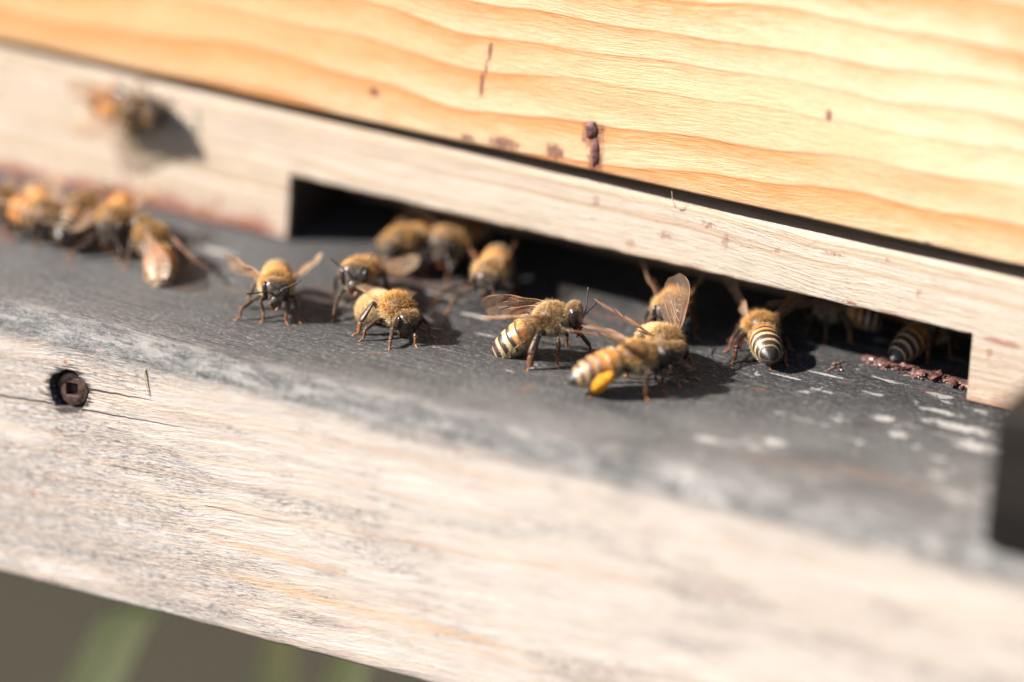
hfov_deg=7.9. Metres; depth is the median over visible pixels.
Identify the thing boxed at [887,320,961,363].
honey bee
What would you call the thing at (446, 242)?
honey bee
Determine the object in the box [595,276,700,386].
honey bee
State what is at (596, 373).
honey bee
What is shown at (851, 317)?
honey bee
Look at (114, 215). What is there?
honey bee
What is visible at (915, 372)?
propolis crumbs
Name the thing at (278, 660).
grass blade
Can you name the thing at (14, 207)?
honey bee
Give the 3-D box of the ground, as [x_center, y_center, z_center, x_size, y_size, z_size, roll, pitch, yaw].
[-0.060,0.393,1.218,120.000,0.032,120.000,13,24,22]
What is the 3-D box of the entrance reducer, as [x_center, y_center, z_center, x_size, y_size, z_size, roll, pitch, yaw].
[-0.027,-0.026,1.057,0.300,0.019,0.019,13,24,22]
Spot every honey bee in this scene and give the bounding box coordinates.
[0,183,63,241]
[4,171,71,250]
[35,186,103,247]
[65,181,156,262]
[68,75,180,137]
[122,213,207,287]
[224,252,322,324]
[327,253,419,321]
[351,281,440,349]
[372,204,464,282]
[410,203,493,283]
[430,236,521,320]
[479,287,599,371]
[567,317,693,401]
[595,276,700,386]
[636,259,704,339]
[723,278,801,368]
[765,295,888,344]
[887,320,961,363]
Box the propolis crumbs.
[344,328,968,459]
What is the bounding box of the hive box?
[0,0,1023,265]
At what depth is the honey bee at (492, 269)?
1.03 m
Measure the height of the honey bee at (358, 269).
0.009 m
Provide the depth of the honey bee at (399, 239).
1.04 m
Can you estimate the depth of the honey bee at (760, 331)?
1.02 m
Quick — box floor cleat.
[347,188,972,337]
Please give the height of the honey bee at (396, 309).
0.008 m
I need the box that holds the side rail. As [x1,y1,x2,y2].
[984,388,1023,553]
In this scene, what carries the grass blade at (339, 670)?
on the ground
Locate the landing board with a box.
[0,172,1023,681]
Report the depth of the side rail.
0.96 m
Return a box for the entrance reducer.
[0,40,1023,406]
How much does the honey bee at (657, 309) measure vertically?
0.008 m
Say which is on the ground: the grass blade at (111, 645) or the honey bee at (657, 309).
the grass blade at (111, 645)
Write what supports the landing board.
on the hive stand
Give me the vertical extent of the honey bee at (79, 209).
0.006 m
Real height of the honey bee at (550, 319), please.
0.012 m
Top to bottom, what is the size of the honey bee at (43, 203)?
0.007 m
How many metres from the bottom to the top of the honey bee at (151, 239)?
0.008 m
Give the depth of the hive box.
1.02 m
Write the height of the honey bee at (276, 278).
0.007 m
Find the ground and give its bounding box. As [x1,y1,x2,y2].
[0,571,424,681]
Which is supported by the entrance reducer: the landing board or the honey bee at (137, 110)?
the honey bee at (137, 110)
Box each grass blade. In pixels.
[68,604,162,681]
[261,641,294,681]
[325,657,369,681]

